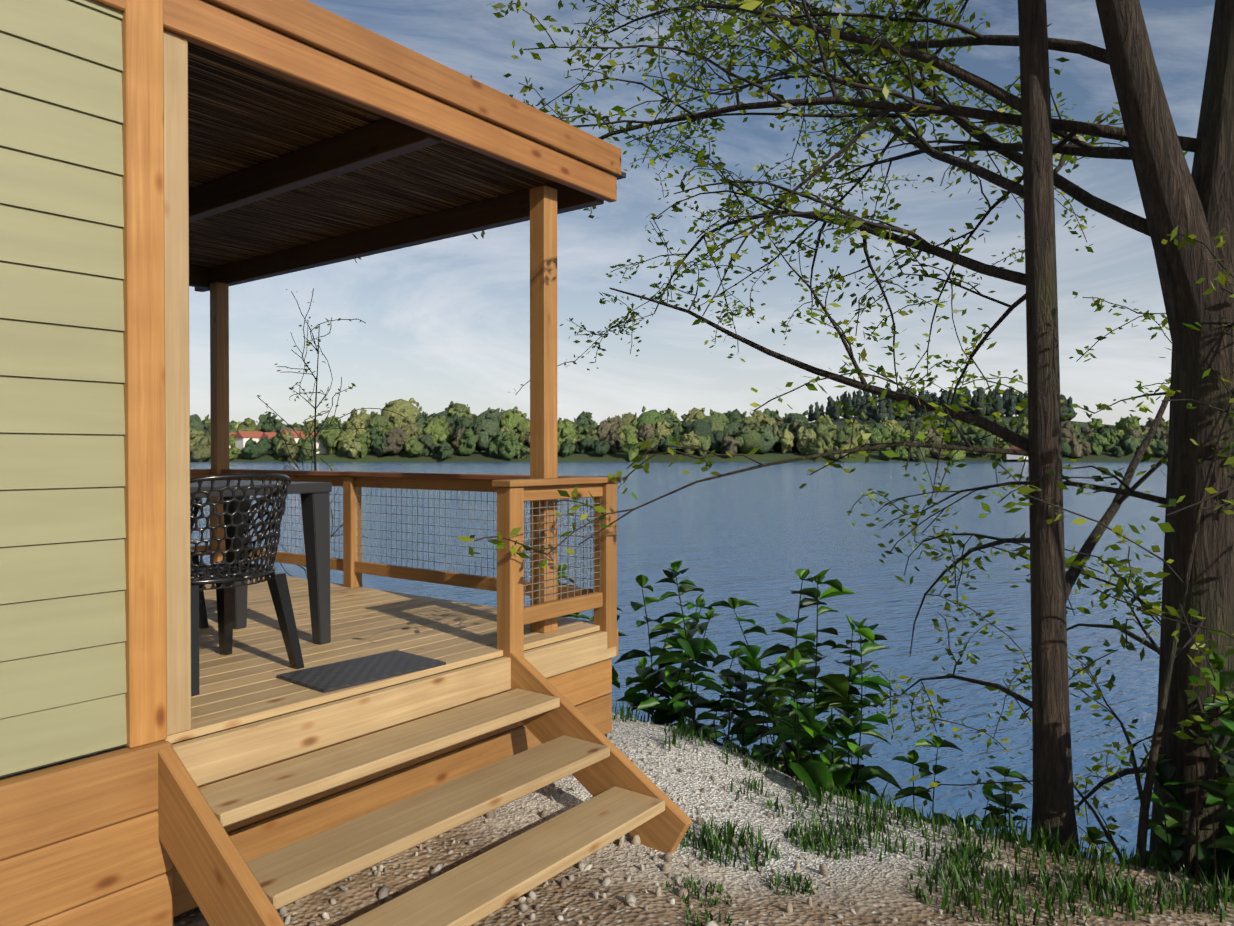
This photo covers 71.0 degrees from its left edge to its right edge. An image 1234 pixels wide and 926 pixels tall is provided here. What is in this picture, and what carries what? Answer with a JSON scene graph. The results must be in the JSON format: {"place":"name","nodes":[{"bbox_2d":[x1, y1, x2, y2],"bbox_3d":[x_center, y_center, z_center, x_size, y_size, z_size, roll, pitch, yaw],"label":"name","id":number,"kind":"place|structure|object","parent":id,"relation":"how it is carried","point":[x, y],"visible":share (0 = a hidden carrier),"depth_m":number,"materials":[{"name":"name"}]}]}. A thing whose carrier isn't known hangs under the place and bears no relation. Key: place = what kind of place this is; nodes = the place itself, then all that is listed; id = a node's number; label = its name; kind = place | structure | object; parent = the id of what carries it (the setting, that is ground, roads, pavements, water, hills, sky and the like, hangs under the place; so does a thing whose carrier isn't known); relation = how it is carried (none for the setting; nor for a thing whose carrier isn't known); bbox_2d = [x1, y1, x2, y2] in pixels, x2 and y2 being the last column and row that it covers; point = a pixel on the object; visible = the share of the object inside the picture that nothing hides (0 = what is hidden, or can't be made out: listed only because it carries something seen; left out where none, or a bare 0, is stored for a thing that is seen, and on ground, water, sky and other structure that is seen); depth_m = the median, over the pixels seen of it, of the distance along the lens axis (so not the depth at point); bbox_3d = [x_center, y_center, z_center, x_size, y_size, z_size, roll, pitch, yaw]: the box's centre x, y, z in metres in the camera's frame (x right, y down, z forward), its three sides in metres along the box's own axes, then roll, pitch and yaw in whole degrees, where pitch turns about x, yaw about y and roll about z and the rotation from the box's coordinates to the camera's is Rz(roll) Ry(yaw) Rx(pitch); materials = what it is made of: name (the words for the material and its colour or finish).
{"place":"outdoors","nodes":[
{"label":"outdoors","id":0,"kind":"place"},
{"bbox_2d":[190,473,210,477],"bbox_3d":[-3.473,0.117,6.354,0.040,0.070,1.025,0,1,37],"label":"rail","id":1,"kind":"object","parent":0,"point":[192,475],"visible":0.04,"depth_m":6.66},
{"bbox_2d":[210,498,210,562],"bbox_3d":[-3.137,0.505,6.804,0.090,0.855,0.090,0,1,37],"label":"rail post","id":2,"kind":"object","parent":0,"point":[210,529],"depth_m":6.79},
{"bbox_2d":[343,476,361,587],"bbox_3d":[-1.763,0.515,5.770,0.090,0.855,0.090,0,1,37],"label":"rail post","id":3,"kind":"object","parent":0,"point":[351,533],"visible":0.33,"depth_m":5.73,"materials":[{"name":"brown wood"}]},
{"bbox_2d":[192,486,599,607],"bbox_3d":[-2.247,0.416,4.784,3.853,0.498,2.158,0,1,37],"label":"wire mesh","id":4,"kind":"object","parent":3,"relation":"attached to","point":[487,529],"visible":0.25,"depth_m":5.10,"materials":[{"name":"grey metal"}]},
{"bbox_2d":[190,545,210,555],"bbox_3d":[-3.473,0.682,6.360,0.040,0.075,1.025,0,1,37],"label":"rail","id":5,"kind":"object","parent":4,"relation":"attached to","point":[200,548],"visible":0.08,"depth_m":6.68,"materials":[{"name":"brown wood"}]},
{"bbox_2d":[190,469,210,472],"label":"back rail","id":6,"kind":"object","parent":4,"relation":"attached to","point":[200,470],"depth_m":6.63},
{"bbox_2d":[226,473,342,485],"bbox_3d":[-2.450,0.117,6.283,1.630,0.070,0.040,0,1,37],"label":"rail","id":7,"kind":"object","parent":4,"relation":"on","point":[336,480],"depth_m":6.01,"materials":[{"name":"brown wood"}]},
{"bbox_2d":[221,469,354,475],"bbox_3d":[-2.450,0.068,6.282,1.840,0.030,0.120,0,1,37],"label":"railing cap","id":8,"kind":"object","parent":4,"relation":"on","point":[305,472],"visible":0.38,"depth_m":6.12,"materials":[{"name":"red wood"}]},
{"bbox_2d":[250,549,342,570],"bbox_3d":[-2.450,0.682,6.289,1.630,0.075,0.040,0,1,37],"label":"bottom rail","id":9,"kind":"object","parent":4,"relation":"attached to","point":[299,559],"visible":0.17,"depth_m":6.13,"materials":[{"name":"brown wood"}]},
{"bbox_2d":[354,477,496,491],"bbox_3d":[-0.912,0.130,5.126,2.040,0.070,0.040,0,1,37],"label":"rail","id":10,"kind":"object","parent":4,"relation":"on","point":[437,484],"visible":0.46,"depth_m":5.29,"materials":[{"name":"brown wood"}]},
{"bbox_2d":[355,561,592,599],"bbox_3d":[-0.912,0.695,5.131,2.040,0.075,0.040,0,1,37],"label":"bottom rail","id":11,"kind":"object","parent":4,"relation":"attached to","point":[489,583],"visible":0.58,"depth_m":5.22,"materials":[{"name":"brown wood"}]},
{"bbox_2d":[340,471,620,482],"bbox_3d":[-0.912,0.080,5.125,2.250,0.030,0.120,0,1,37],"label":"railing cap","id":12,"kind":"object","parent":4,"relation":"on","point":[438,475],"visible":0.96,"depth_m":5.13,"materials":[{"name":"red wood"}]},
{"bbox_2d":[492,476,620,486],"bbox_3d":[-0.273,0.089,4.203,0.120,0.030,0.825,0,1,37],"label":"handrail","id":13,"kind":"object","parent":4,"relation":"attached to","point":[544,482],"visible":0.96,"depth_m":4.05,"materials":[{"name":"brown wood"}]},
{"bbox_2d":[524,592,602,624],"bbox_3d":[-0.273,0.704,4.210,0.040,0.075,0.615,0,1,37],"label":"bottom rail","id":14,"kind":"object","parent":4,"relation":"attached to","point":[557,608],"visible":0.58,"depth_m":4.19,"materials":[{"name":"brown wood"}]},
{"bbox_2d":[523,483,602,501],"bbox_3d":[-0.273,0.139,4.204,0.040,0.070,0.615,0,1,37],"label":"top rail","id":15,"kind":"object","parent":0,"point":[534,493],"visible":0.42,"depth_m":4.15,"materials":[{"name":"brown wood"}]},
{"bbox_2d":[0,414,1233,925],"bbox_3d":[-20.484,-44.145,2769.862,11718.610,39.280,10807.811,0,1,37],"label":"terrain","id":16,"kind":"structure","parent":0,"point":[888,896],"depth_m":3.33,"materials":[{"name":"grey gravel"}]},
{"bbox_2d":[28,872,172,925],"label":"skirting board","id":17,"kind":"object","parent":16,"relation":"on","point":[149,902],"depth_m":2.56,"materials":[{"name":"brown wood"}]},
{"bbox_2d":[0,811,172,925],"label":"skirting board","id":18,"kind":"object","parent":17,"relation":"on","point":[40,884],"depth_m":2.45,"materials":[{"name":"brown wood"}]},
{"bbox_2d":[0,740,171,860],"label":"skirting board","id":19,"kind":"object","parent":18,"relation":"on","point":[50,806],"depth_m":2.44,"materials":[{"name":"brown wood"}]},
{"bbox_2d":[0,0,126,777],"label":"wall siding","id":20,"kind":"object","parent":19,"relation":"on","point":[63,689],"visible":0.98,"depth_m":2.46,"materials":[{"name":"green wood"}]},
{"bbox_2d":[121,0,166,747],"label":"corner trim board","id":21,"kind":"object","parent":20,"relation":"attached to","point":[144,355],"depth_m":2.62,"materials":[{"name":"brown wood"}]},
{"bbox_2d":[189,265,208,288],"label":"pergola beam","id":22,"kind":"structure","parent":20,"relation":"attached to","point":[198,277],"depth_m":6.79,"materials":[{"name":"brown wood"}]},
{"bbox_2d":[91,0,616,202],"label":"fascia","id":23,"kind":"structure","parent":20,"relation":"attached to","point":[209,26],"depth_m":3.25,"materials":[{"name":"brown wood"}]},
{"bbox_2d":[205,0,620,175],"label":"fascia","id":24,"kind":"structure","parent":20,"relation":"attached to","point":[315,26],"depth_m":3.43,"materials":[{"name":"brown wood"}]},
{"bbox_2d":[157,741,285,925],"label":"stair stringer","id":25,"kind":"object","parent":16,"relation":"on","point":[221,882],"visible":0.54,"depth_m":2.47,"materials":[{"name":"brown wood"}]},
{"bbox_2d":[257,288,410,576],"bbox_3d":[-2.615,0.248,7.761,1.366,3.544,1.259,0,1,37],"label":"sapling","id":26,"kind":"object","parent":16,"relation":"on","point":[299,393],"depth_m":7.66,"materials":[{"name":"brown plant"}]},
{"bbox_2d":[173,734,606,918],"bbox_3d":[-3.788,2.074,2.786,3.910,1.600,7.270,0,1,37],"label":"dark foundation","id":27,"kind":"object","parent":16,"relation":"on","point":[192,910],"depth_m":2.83,"materials":[{"name":"grey"}]},
{"bbox_2d":[198,658,611,832],"bbox_3d":[-0.735,1.111,3.620,0.060,0.200,2.290,0,1,37],"label":"deck skirt","id":28,"kind":"object","parent":16,"relation":"on","point":[576,687],"visible":0.27,"depth_m":3.85,"materials":[{"name":"brown wood"}]},
{"bbox_2d":[95,632,594,754],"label":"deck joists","id":29,"kind":"object","parent":28,"relation":"on","point":[111,750],"depth_m":3.14,"materials":[{"name":"brown wood"}]},
{"bbox_2d":[205,576,290,587],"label":"deck board","id":30,"kind":"object","parent":29,"relation":"on","point":[208,586],"visible":0.1,"depth_m":5.99,"materials":[{"name":"brown wood"}]},
{"bbox_2d":[203,577,302,590],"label":"deck board","id":31,"kind":"object","parent":29,"relation":"on","point":[291,578],"visible":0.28,"depth_m":6.09,"materials":[{"name":"brown wood"}]},
{"bbox_2d":[204,581,307,597],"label":"deck board","id":32,"kind":"object","parent":29,"relation":"on","point":[260,588],"depth_m":5.68,"materials":[{"name":"brown wood"}]},
{"bbox_2d":[204,578,307,593],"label":"deck board","id":33,"kind":"object","parent":29,"relation":"on","point":[257,585],"visible":0.17,"depth_m":5.81,"materials":[{"name":"brown wood"}]},
{"bbox_2d":[205,582,331,600],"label":"deck board","id":34,"kind":"object","parent":29,"relation":"on","point":[260,591],"visible":0.07,"depth_m":5.56,"materials":[{"name":"brown wood"}]},
{"bbox_2d":[205,583,342,604],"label":"deck board","id":35,"kind":"object","parent":29,"relation":"on","point":[269,593],"visible":0.21,"depth_m":5.48,"materials":[{"name":"brown wood"}]},
{"bbox_2d":[206,585,348,607],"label":"deck board","id":36,"kind":"object","parent":29,"relation":"on","point":[270,597],"depth_m":5.32,"materials":[{"name":"brown wood"}]},
{"bbox_2d":[206,587,366,611],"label":"deck board","id":37,"kind":"object","parent":29,"relation":"on","point":[291,597],"visible":0.17,"depth_m":5.32,"materials":[{"name":"brown wood"}]},
{"bbox_2d":[207,588,377,616],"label":"deck board","id":38,"kind":"object","parent":29,"relation":"on","point":[214,613],"visible":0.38,"depth_m":5.25,"materials":[{"name":"brown wood"}]},
{"bbox_2d":[207,590,391,620],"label":"deck board","id":39,"kind":"object","parent":29,"relation":"on","point":[254,611],"visible":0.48,"depth_m":5.14,"materials":[{"name":"brown wood"}]},
{"bbox_2d":[208,592,404,625],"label":"deck board","id":40,"kind":"object","parent":29,"relation":"on","point":[270,613],"visible":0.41,"depth_m":5.11,"materials":[{"name":"brown wood"}]},
{"bbox_2d":[199,594,417,631],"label":"deck board","id":41,"kind":"object","parent":29,"relation":"on","point":[303,612],"visible":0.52,"depth_m":4.98,"materials":[{"name":"brown wood"}]},
{"bbox_2d":[190,498,208,628],"bbox_3d":[-2.439,0.433,4.336,0.539,0.810,0.657,0,1,34],"label":"chair","id":42,"kind":"object","parent":41,"relation":"on","point":[203,621],"visible":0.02,"depth_m":4.39,"materials":[{"name":"black plastic"}]},
{"bbox_2d":[199,596,430,637],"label":"deck board","id":43,"kind":"object","parent":29,"relation":"on","point":[297,618],"visible":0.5,"depth_m":4.82,"materials":[{"name":"brown wood"}]},
{"bbox_2d":[199,598,444,642],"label":"deck board","id":44,"kind":"object","parent":29,"relation":"on","point":[303,622],"visible":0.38,"depth_m":4.70,"materials":[{"name":"brown wood"}]},
{"bbox_2d":[199,600,458,648],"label":"deck board","id":45,"kind":"object","parent":29,"relation":"on","point":[204,645],"visible":0.35,"depth_m":4.59,"materials":[{"name":"brown wood"}]},
{"bbox_2d":[199,602,471,655],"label":"deck board","id":46,"kind":"object","parent":29,"relation":"on","point":[237,645],"visible":0.31,"depth_m":4.48,"materials":[{"name":"brown wood"}]},
{"bbox_2d":[199,604,487,662],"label":"deck board","id":47,"kind":"object","parent":29,"relation":"on","point":[245,650],"visible":0.38,"depth_m":4.33,"materials":[{"name":"brown wood"}]},
{"bbox_2d":[191,622,496,697],"bbox_3d":[-1.077,0.857,3.862,0.118,0.028,2.270,0,1,37],"label":"deck board","id":48,"kind":"object","parent":29,"relation":"on","point":[234,683],"visible":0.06,"depth_m":3.75,"materials":[{"name":"brown wood"}]},
{"bbox_2d":[190,473,303,696],"bbox_3d":[-1.631,0.442,3.484,0.539,0.810,0.657,0,1,31],"label":"chair","id":49,"kind":"object","parent":48,"relation":"on","point":[223,575],"visible":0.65,"depth_m":3.44,"materials":[{"name":"black plastic"}]},
{"bbox_2d":[199,616,496,686],"bbox_3d":[-1.176,0.856,3.937,0.118,0.028,2.270,0,1,37],"label":"deck board","id":50,"kind":"object","parent":29,"relation":"on","point":[227,676],"visible":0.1,"depth_m":3.87,"materials":[{"name":"brown wood"}]},
{"bbox_2d":[199,610,496,677],"bbox_3d":[-1.275,0.855,4.011,0.118,0.028,2.270,0,1,37],"label":"deck board","id":51,"kind":"object","parent":29,"relation":"on","point":[284,656],"visible":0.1,"depth_m":4.01,"materials":[{"name":"brown wood"}]},
{"bbox_2d":[199,606,496,669],"bbox_3d":[-1.374,0.855,4.086,0.118,0.028,2.270,0,1,37],"label":"deck board","id":52,"kind":"object","parent":29,"relation":"on","point":[261,654],"visible":0.21,"depth_m":4.19,"materials":[{"name":"brown wood"}]},
{"bbox_2d":[190,480,331,644],"bbox_3d":[-1.855,0.468,3.899,0.720,0.750,0.820,0,1,33],"label":"garden table","id":53,"kind":"object","parent":52,"relation":"on","point":[315,504],"visible":0.35,"depth_m":4.01,"materials":[{"name":"grey"}]},
{"bbox_2d":[191,617,569,707],"bbox_3d":[-0.978,0.858,3.788,0.118,0.028,2.270,0,1,37],"label":"deck board","id":54,"kind":"object","parent":29,"relation":"on","point":[234,693],"visible":0.12,"depth_m":3.33,"materials":[{"name":"brown wood"}]},
{"bbox_2d":[165,621,599,743],"bbox_3d":[-0.780,0.859,3.639,0.118,0.028,2.270,0,1,37],"label":"deck board","id":55,"kind":"object","parent":29,"relation":"on","point":[224,720],"visible":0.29,"depth_m":3.20,"materials":[{"name":"brown wood"}]},
{"bbox_2d":[163,30,190,735],"bbox_3d":[-1.422,-0.245,2.746,0.090,2.200,0.090,0,1,37],"label":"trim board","id":56,"kind":"object","parent":55,"relation":"on","point":[177,375],"visible":0.52,"depth_m":2.72,"materials":[{"name":"brown wood"}]},
{"bbox_2d":[276,650,445,692],"bbox_3d":[-1.030,0.840,3.520,0.350,0.012,0.570,1,1,40],"label":"door mat","id":57,"kind":"object","parent":55,"relation":"on","point":[326,678],"depth_m":3.48,"materials":[{"name":"rubber"}]},
{"bbox_2d":[497,487,523,657],"bbox_3d":[-0.484,0.535,3.926,0.090,0.855,0.090,0,1,37],"label":"rail post","id":58,"kind":"object","parent":55,"relation":"on","point":[510,593],"visible":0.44,"depth_m":3.89,"materials":[{"name":"brown wood"}]},
{"bbox_2d":[530,185,557,632],"bbox_3d":[-0.365,-0.262,4.310,0.100,2.200,0.100,0,1,37],"label":"pergola post","id":59,"kind":"object","parent":55,"relation":"on","point":[543,331],"visible":0.96,"depth_m":4.27,"materials":[{"name":"brown wood"}]},
{"bbox_2d":[594,483,616,648],"bbox_3d":[-0.061,0.529,4.489,0.090,0.855,0.090,0,1,37],"label":"rail post","id":60,"kind":"object","parent":55,"relation":"on","point":[605,617],"visible":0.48,"depth_m":4.45,"materials":[{"name":"brown wood"}]},
{"bbox_2d":[191,618,587,718],"bbox_3d":[-0.879,0.859,3.713,0.118,0.028,2.270,0,1,37],"label":"deck board","id":61,"kind":"object","parent":29,"relation":"on","point":[225,705],"visible":0.31,"depth_m":3.23,"materials":[{"name":"brown wood"}]},
{"bbox_2d":[170,694,611,916],"bbox_3d":[-0.735,1.315,3.622,0.060,0.200,2.290,0,1,37],"label":"deck skirt","id":62,"kind":"object","parent":29,"relation":"attached to","point":[255,840],"visible":0.4,"depth_m":3.32,"materials":[{"name":"brown wood"}]},
{"bbox_2d":[172,631,615,786],"bbox_3d":[-0.707,0.946,3.598,0.045,0.145,2.290,0,1,37],"label":"deck rim","id":63,"kind":"object","parent":29,"relation":"attached to","point":[210,758],"visible":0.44,"depth_m":3.24,"materials":[{"name":"beige wood"}]},
{"bbox_2d":[507,650,691,852],"bbox_3d":[-0.139,1.214,3.647,1.080,0.235,0.045,36,21,31],"label":"stair stringer","id":64,"kind":"object","parent":29,"relation":"attached to","point":[665,831],"visible":0.48,"depth_m":3.58,"materials":[{"name":"brown wood"}]},
{"bbox_2d":[199,688,559,826],"bbox_3d":[-0.790,1.026,3.167,0.250,0.042,1.496,0,1,37],"label":"stair tread","id":65,"kind":"object","parent":64,"relation":"attached to","point":[236,799],"visible":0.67,"depth_m":2.98,"materials":[{"name":"brown wood"}]},
{"bbox_2d":[246,735,609,909],"bbox_3d":[-0.575,1.183,3.006,0.250,0.042,1.496,0,1,37],"label":"stair tread","id":66,"kind":"object","parent":64,"relation":"on","point":[291,873],"visible":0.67,"depth_m":2.82,"materials":[{"name":"brown wood"}]},
{"bbox_2d":[341,786,664,925],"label":"stair tread","id":67,"kind":"object","parent":64,"relation":"on","point":[476,889],"visible":1,"depth_m":2.84,"materials":[{"name":"brown wood"}]},
{"bbox_2d":[616,629,617,655],"bbox_3d":[-1.578,0.924,5.688,3.940,0.145,0.045,0,1,37],"label":"deck rim","id":68,"kind":"object","parent":29,"relation":"attached to","point":[617,644],"visible":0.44,"depth_m":4.51,"materials":[{"name":"brown wood"}]},
{"bbox_2d":[229,431,1028,458],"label":"shore houses","id":69,"kind":"structure","parent":16,"relation":"on","point":[241,437],"depth_m":328.33,"materials":[{"name":"white"}]},
{"bbox_2d":[190,386,1168,461],"bbox_3d":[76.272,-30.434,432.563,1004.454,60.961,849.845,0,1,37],"label":"shore trees","id":70,"kind":"object","parent":16,"relation":"on","point":[459,429],"visible":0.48,"depth_m":342.50,"materials":[{"name":"green plant"}]},
{"bbox_2d":[199,720,1223,925],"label":"loose stones","id":71,"kind":"object","parent":16,"relation":"on","point":[630,897],"visible":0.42,"depth_m":3.22,"materials":[{"name":"white gravel"}]},
{"bbox_2d":[354,0,1233,886],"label":"bank trees","id":72,"kind":"object","parent":16,"relation":"on","point":[1198,540],"depth_m":4.03,"materials":[{"name":"green plant"}]},
{"bbox_2d":[558,560,1233,897],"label":"bank plants","id":73,"kind":"object","parent":16,"relation":"on","point":[805,735],"visible":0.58,"depth_m":4.55,"materials":[{"name":"green plant"}]},
{"bbox_2d":[612,697,1233,925],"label":"grass tufts","id":74,"kind":"object","parent":16,"relation":"on","point":[1125,888],"visible":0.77,"depth_m":3.46,"materials":[{"name":"green plant"}]},
{"bbox_2d":[190,462,1166,862],"bbox_3d":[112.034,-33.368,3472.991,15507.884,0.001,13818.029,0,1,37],"label":"lake water","id":75,"kind":"structure","parent":0,"point":[758,536],"depth_m":21.03,"materials":[{"name":"blue liquid"}]},
{"bbox_2d":[189,0,1214,425],"label":"sky","id":76,"kind":"structure","parent":0,"point":[447,320],"materials":[{"name":"blue"}]},
{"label":"deck board","id":77,"kind":"object","parent":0,"visible":0},
{"bbox_2d":[210,282,228,561],"bbox_3d":[-3.074,-0.287,6.697,0.100,2.200,0.100,0,1,37],"label":"pergola post","id":78,"kind":"object","parent":77,"relation":"on","point":[219,354],"visible":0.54,"depth_m":6.66,"materials":[{"name":"brown wood"}]},
{"bbox_2d":[195,182,603,291],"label":"pergola beam","id":79,"kind":"structure","parent":78,"relation":"on","point":[508,209],"depth_m":5.46,"materials":[{"name":"brown wood"}]},
{"bbox_3d":[-3.079,-1.434,3.999,4.140,0.150,0.070,0,1,37],"label":"pergola beam","id":80,"kind":"object","parent":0,"visible":0},
{"bbox_2d":[188,0,603,268],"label":"porch ceiling","id":81,"kind":"structure","parent":80,"relation":"on","point":[242,116],"depth_m":4.48,"materials":[{"name":"brown wood"}]},
{"bbox_2d":[189,118,440,222],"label":"pergola beam","id":82,"kind":"structure","parent":81,"relation":"attached to","point":[373,143],"depth_m":4.12,"materials":[{"name":"brown wood"}]},
{"bbox_2d":[605,171,625,179],"bbox_3d":[-2.664,-1.559,4.549,4.160,0.025,3.500,0,1,37],"label":"roof sheet","id":83,"kind":"object","parent":81,"relation":"on","point":[623,175],"visible":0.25,"depth_m":4.68,"materials":[{"name":"grey metal"}]}
]}

